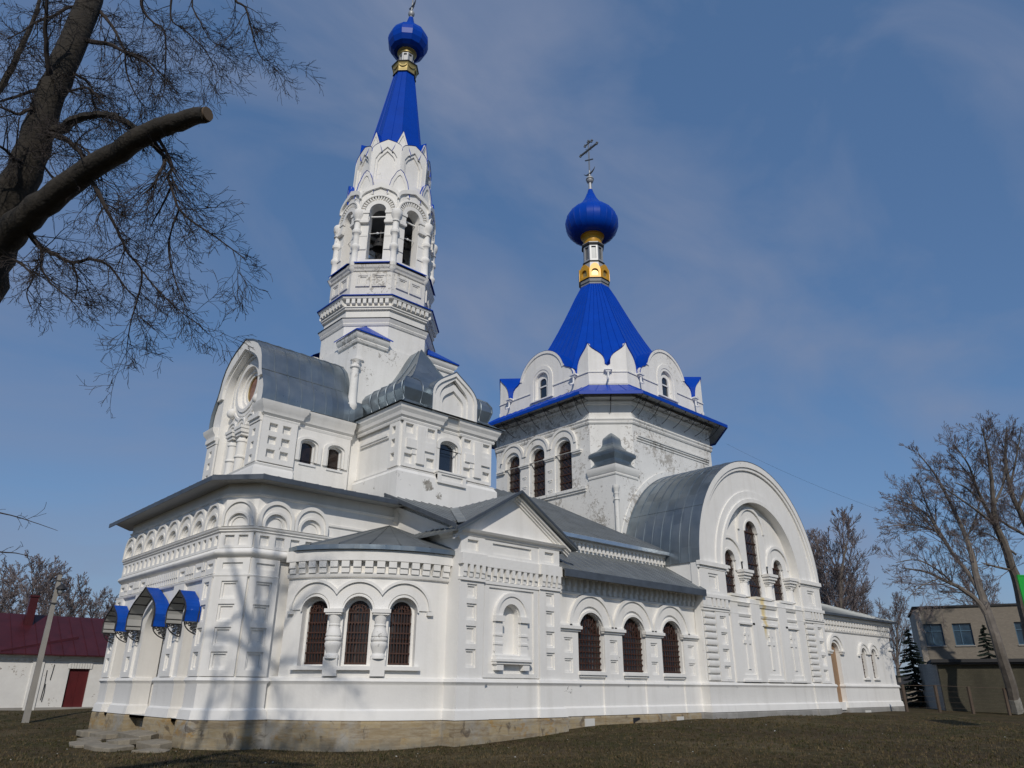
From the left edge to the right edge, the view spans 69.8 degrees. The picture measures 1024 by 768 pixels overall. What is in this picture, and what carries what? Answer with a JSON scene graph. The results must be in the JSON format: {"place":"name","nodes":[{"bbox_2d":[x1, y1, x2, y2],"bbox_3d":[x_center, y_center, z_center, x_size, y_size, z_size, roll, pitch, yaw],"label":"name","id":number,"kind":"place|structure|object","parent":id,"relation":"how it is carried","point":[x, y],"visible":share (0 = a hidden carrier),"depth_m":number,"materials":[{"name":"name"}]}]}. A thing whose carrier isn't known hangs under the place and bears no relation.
{"place":"outdoors","nodes":[
{"label":"outdoors","id":0,"kind":"place"},
{"bbox_2d":[0,691,1023,767],"bbox_3d":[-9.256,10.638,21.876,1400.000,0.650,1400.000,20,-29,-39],"label":"ground","id":1,"kind":"structure","parent":0,"point":[926,713],"depth_m":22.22,"materials":[{"name":"green plant"}]},
{"bbox_2d":[0,557,34,613],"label":"bare tree","id":2,"kind":"object","parent":1,"relation":"on","point":[9,591],"visible":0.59,"depth_m":69.53,"materials":[{"name":"brown plant"}]},
{"bbox_2d":[0,549,77,616],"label":"bare tree","id":3,"kind":"object","parent":1,"relation":"on","point":[31,587],"visible":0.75,"depth_m":65.08,"materials":[{"name":"brown plant"}]},
{"bbox_2d":[22,575,66,722],"bbox_3d":[-21.167,12.051,33.301,0.696,6.650,0.480,-7,-24,18],"label":"lamp pole","id":4,"kind":"object","parent":1,"relation":"on","point":[59,589],"visible":0.99,"depth_m":33.29,"materials":[{"name":"concrete"}]},
{"bbox_2d":[17,560,77,616],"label":"bare tree","id":5,"kind":"object","parent":1,"relation":"on","point":[44,594],"visible":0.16,"depth_m":88.18,"materials":[{"name":"brown plant"}]},
{"bbox_2d":[0,595,108,709],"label":"outbuilding","id":6,"kind":"structure","parent":1,"relation":"on","point":[72,664],"depth_m":40.97,"materials":[{"name":"paint"}]},
{"bbox_2d":[61,669,89,706],"bbox_3d":[-24.457,17.016,41.095,1.050,2.000,0.095,20,-29,-39],"label":"door","id":7,"kind":"structure","parent":6,"relation":"in","point":[76,683],"depth_m":41.08,"materials":[{"name":"red wood"}]},
{"bbox_2d":[41,571,96,617],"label":"bare tree","id":8,"kind":"object","parent":1,"relation":"on","point":[73,607],"visible":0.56,"depth_m":73.39,"materials":[{"name":"brown plant"}]},
{"bbox_2d":[69,739,101,747],"bbox_3d":[-13.746,11.613,23.631,0.925,0.137,1.793,12,-24,-34],"label":"stone slab","id":9,"kind":"object","parent":1,"relation":"on","point":[78,744],"depth_m":23.57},
{"bbox_2d":[76,729,104,736],"bbox_3d":[-15.926,13.203,27.764,0.764,0.193,1.529,16,-27,-40],"label":"stone slab","id":10,"kind":"object","parent":1,"relation":"on","point":[84,733],"depth_m":27.47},
{"bbox_2d":[77,737,106,740],"bbox_3d":[-14.417,12.226,25.185,1.313,0.144,0.771,-15,-24,33],"label":"stone slab","id":11,"kind":"object","parent":1,"relation":"on","point":[90,738],"depth_m":25.08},
{"bbox_2d":[78,586,115,618],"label":"bare tree","id":12,"kind":"object","parent":1,"relation":"on","point":[95,613],"visible":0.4,"depth_m":83.26,"materials":[{"name":"brown plant"}]},
{"bbox_2d":[90,730,119,738],"bbox_3d":[-14.281,12.377,25.891,0.714,0.161,1.899,15,-26,-42],"label":"stone slab","id":13,"kind":"object","parent":1,"relation":"on","point":[110,734],"depth_m":25.51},
{"bbox_2d":[93,593,118,618],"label":"bare tree","id":14,"kind":"object","parent":1,"relation":"on","point":[111,601],"visible":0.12,"depth_m":89.00,"materials":[{"name":"brown plant"}]},
{"bbox_2d":[84,742,133,751],"bbox_3d":[-12.313,11.123,22.427,1.667,0.183,1.018,-14,-24,36],"label":"stone slab","id":15,"kind":"object","parent":1,"relation":"on","point":[103,747],"depth_m":22.12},
{"bbox_2d":[106,738,140,744],"bbox_3d":[-12.344,11.335,23.265,0.874,0.163,1.916,12,-27,-36],"label":"stone slab","id":16,"kind":"object","parent":1,"relation":"on","point":[124,741],"depth_m":22.68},
{"bbox_2d":[118,729,158,740],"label":"stone slab","id":17,"kind":"structure","parent":1,"relation":"on","point":[143,735],"depth_m":23.89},
{"bbox_2d":[131,748,170,752],"bbox_3d":[-10.545,10.836,21.588,1.018,0.154,0.699,-8,-22,23],"label":"stone slab","id":18,"kind":"object","parent":1,"relation":"on","point":[154,750],"depth_m":21.48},
{"bbox_2d":[136,739,172,748],"bbox_3d":[-10.937,11.072,22.498,1.087,0.213,0.710,-15,-21,39],"label":"stone slab","id":19,"kind":"object","parent":1,"relation":"on","point":[159,743],"depth_m":22.35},
{"bbox_2d":[0,0,323,573],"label":"linden tree","id":20,"kind":"object","parent":1,"relation":"on","point":[27,209],"visible":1,"depth_m":10.52,"materials":[{"name":"brown plant"}]},
{"bbox_2d":[88,0,904,751],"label":"church","id":21,"kind":"structure","parent":1,"relation":"on","point":[342,546],"depth_m":31.18,"materials":[{"name":"paint"}]},
{"bbox_2d":[298,442,315,467],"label":"window","id":22,"kind":"structure","parent":21,"relation":"in","point":[307,449],"depth_m":30.85,"materials":[{"name":"black glass"}]},
{"bbox_2d":[304,601,327,663],"bbox_3d":[-6.406,8.194,24.223,0.741,2.030,0.162,-5,-23,13],"label":"window","id":23,"kind":"structure","parent":21,"relation":"in","point":[315,650],"depth_m":24.18,"materials":[{"name":"brown glass"}]},
{"bbox_2d":[326,448,341,472],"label":"window","id":24,"kind":"structure","parent":21,"relation":"in","point":[334,454],"depth_m":31.65,"materials":[{"name":"black glass"}]},
{"bbox_2d":[344,601,369,664],"bbox_3d":[-5.061,8.154,24.105,0.741,2.030,0.162,2,-22,-3],"label":"window","id":25,"kind":"structure","parent":21,"relation":"in","point":[359,612],"depth_m":24.07,"materials":[{"name":"brown glass"}]},
{"bbox_2d":[387,602,411,664],"bbox_3d":[-3.728,8.274,24.378,0.741,2.030,0.162,9,-24,-20],"label":"window","id":26,"kind":"structure","parent":21,"relation":"in","point":[400,620],"depth_m":24.34,"materials":[{"name":"brown glass"}]},
{"bbox_2d":[439,443,454,472],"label":"window","id":27,"kind":"structure","parent":21,"relation":"in","point":[446,458],"depth_m":31.88,"materials":[{"name":"blue glass"}]},
{"bbox_2d":[510,457,519,492],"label":"window","id":28,"kind":"structure","parent":21,"relation":"in","point":[514,473],"depth_m":46.25,"materials":[{"name":"black glass"}]},
{"bbox_2d":[534,450,544,497],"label":"window","id":29,"kind":"structure","parent":21,"relation":"in","point":[539,467],"depth_m":44.60,"materials":[{"name":"black glass"}]},
{"bbox_2d":[540,379,546,397],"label":"window","id":30,"kind":"structure","parent":21,"relation":"in","point":[543,390],"depth_m":46.65,"materials":[{"name":"blue glass"}]},
{"bbox_2d":[559,442,571,490],"bbox_3d":[3.244,4.836,43.095,0.135,3.000,1.160,20,-29,-39],"label":"window","id":31,"kind":"structure","parent":21,"relation":"in","point":[565,460],"depth_m":43.14,"materials":[{"name":"black glass"}]},
{"bbox_2d":[578,614,601,670],"bbox_3d":[2.995,10.332,29.366,1.570,2.165,0.146,20,-29,-39],"label":"window","id":32,"kind":"structure","parent":21,"relation":"in","point":[588,638],"depth_m":29.39,"materials":[{"name":"brown glass"}]},
{"bbox_2d":[622,619,643,672],"bbox_3d":[4.976,11.042,31.058,1.570,2.165,0.146,20,-29,-39],"label":"window","id":33,"kind":"structure","parent":21,"relation":"in","point":[631,641],"depth_m":31.10,"materials":[{"name":"brown glass"}]},
{"bbox_2d":[662,378,667,396],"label":"window","id":34,"kind":"structure","parent":21,"relation":"in","point":[665,393],"depth_m":46.40,"materials":[{"name":"blue glass"}]},
{"bbox_2d":[661,623,680,673],"bbox_3d":[6.956,11.753,32.750,1.570,2.165,0.146,20,-29,-39],"label":"window","id":35,"kind":"structure","parent":21,"relation":"in","point":[670,653],"depth_m":32.79,"materials":[{"name":"brown glass"}]},
{"bbox_2d":[725,551,734,592],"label":"window","id":36,"kind":"structure","parent":21,"relation":"in","point":[729,577],"depth_m":37.47,"materials":[{"name":"black glass"}]},
{"bbox_2d":[744,523,760,596],"bbox_3d":[12.772,9.378,39.306,1.240,4.060,0.135,20,-29,-39],"label":"window","id":37,"kind":"structure","parent":21,"relation":"in","point":[754,585],"depth_m":39.35,"materials":[{"name":"black glass"}]},
{"bbox_2d":[772,562,782,600],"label":"window","id":38,"kind":"structure","parent":21,"relation":"in","point":[777,587],"depth_m":40.47,"materials":[{"name":"black glass"}]},
{"bbox_2d":[831,644,842,701],"bbox_3d":[18.545,16.602,42.362,1.240,3.260,0.060,20,-29,-39],"label":"door","id":39,"kind":"structure","parent":21,"relation":"in","point":[833,656],"depth_m":42.47,"materials":[{"name":"brown wood"}]},
{"bbox_2d":[739,450,1020,554],"bbox_3d":[24.026,7.465,51.000,0.012,12.803,21.998,14,-26,-30],"label":"power line","id":40,"kind":"object","parent":21,"relation":"attached to","point":[886,512],"visible":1,"depth_m":48.25,"materials":[{"name":"metal"}]},
{"bbox_2d":[2,715,1022,767],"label":"fallen leaves","id":41,"kind":"object","parent":1,"relation":"on","point":[585,741],"visible":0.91,"depth_m":19.73,"materials":[{"name":"brown plant"}]},
{"bbox_2d":[806,528,860,611],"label":"bare tree","id":42,"kind":"object","parent":1,"relation":"on","point":[810,537],"visible":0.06,"depth_m":90.25,"materials":[{"name":"brown plant"}]},
{"bbox_2d":[811,544,871,613],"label":"bare tree","id":43,"kind":"object","parent":1,"relation":"on","point":[824,599],"visible":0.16,"depth_m":82.73,"materials":[{"name":"brown plant"}]},
{"bbox_2d":[809,504,879,614],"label":"bare tree","id":44,"kind":"object","parent":1,"relation":"on","point":[839,577],"visible":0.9,"depth_m":78.56,"materials":[{"name":"brown plant"}]},
{"bbox_2d":[833,562,895,651],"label":"bare tree","id":45,"kind":"object","parent":1,"relation":"on","point":[867,591],"visible":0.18,"depth_m":92.22,"materials":[{"name":"brown plant"}]},
{"bbox_2d":[876,590,913,681],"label":"bare tree","id":46,"kind":"object","parent":1,"relation":"on","point":[897,620],"visible":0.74,"depth_m":87.36,"materials":[{"name":"brown plant"}]},
{"bbox_2d":[895,675,917,700],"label":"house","id":47,"kind":"structure","parent":1,"relation":"on","point":[902,681],"depth_m":84.48,"materials":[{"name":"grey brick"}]},
{"bbox_2d":[897,629,926,707],"bbox_3d":[29.572,20.995,54.109,3.455,5.800,3.423,20,-29,-39],"label":"spruce tree","id":48,"kind":"object","parent":1,"relation":"on","point":[920,701],"visible":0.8,"depth_m":53.91,"materials":[{"name":"green plant"}]},
{"bbox_2d":[872,441,1023,714],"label":"bare tree","id":49,"kind":"object","parent":1,"relation":"on","point":[1008,677],"visible":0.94,"depth_m":47.21,"materials":[{"name":"brown plant"}]},
{"bbox_2d":[900,684,1023,714],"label":"wire fence","id":50,"kind":"object","parent":1,"relation":"on","point":[969,692],"visible":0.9,"depth_m":43.79,"materials":[{"name":"metal"}]},
{"bbox_2d":[908,603,1023,664],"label":"brick building","id":51,"kind":"structure","parent":1,"relation":"on","point":[958,639],"depth_m":56.22,"materials":[{"name":"brick"}]},
{"bbox_2d":[923,624,946,646],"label":"window","id":52,"kind":"structure","parent":51,"relation":"in","point":[934,635],"depth_m":56.97,"materials":[{"name":"glass"}]},
{"bbox_2d":[952,623,975,646],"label":"window","id":53,"kind":"structure","parent":51,"relation":"in","point":[963,635],"depth_m":56.21,"materials":[{"name":"glass"}]},
{"bbox_2d":[1014,622,1023,645],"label":"window","id":54,"kind":"structure","parent":51,"relation":"in","point":[1017,625],"depth_m":54.81,"materials":[{"name":"glass"}]},
{"bbox_2d":[916,410,1023,639],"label":"poplar tree","id":55,"kind":"object","parent":1,"relation":"on","point":[1011,568],"visible":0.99,"depth_m":49.58,"materials":[{"name":"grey plant"}]},
{"bbox_2d":[918,658,1023,713],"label":"brick shed","id":56,"kind":"structure","parent":1,"relation":"on","point":[943,674],"depth_m":47.68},
{"bbox_2d":[947,565,1005,604],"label":"bare tree","id":57,"kind":"object","parent":1,"relation":"on","point":[966,584],"visible":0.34,"depth_m":83.90,"materials":[{"name":"brown plant"}]},
{"bbox_2d":[977,625,995,658],"bbox_3d":[32.617,19.476,50.272,3.462,5.800,3.605,1,-22,-2],"label":"spruce tree","id":58,"kind":"object","parent":1,"relation":"on","point":[983,639],"visible":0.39,"depth_m":50.78,"materials":[{"name":"green plant"}]},
{"bbox_2d":[972,414,1023,547],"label":"poplar tree","id":59,"kind":"object","parent":1,"relation":"on","point":[1016,504],"visible":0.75,"depth_m":53.92,"materials":[{"name":"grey plant"}]},
{"bbox_2d":[1016,575,1023,604],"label":"green sign","id":60,"kind":"object","parent":1,"relation":"on","point":[1020,579],"visible":1,"depth_m":29.82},
{"bbox_2d":[0,0,1023,689],"label":"sky","id":61,"kind":"structure","parent":0,"point":[818,205],"materials":[{"name":"blue"}]}
]}

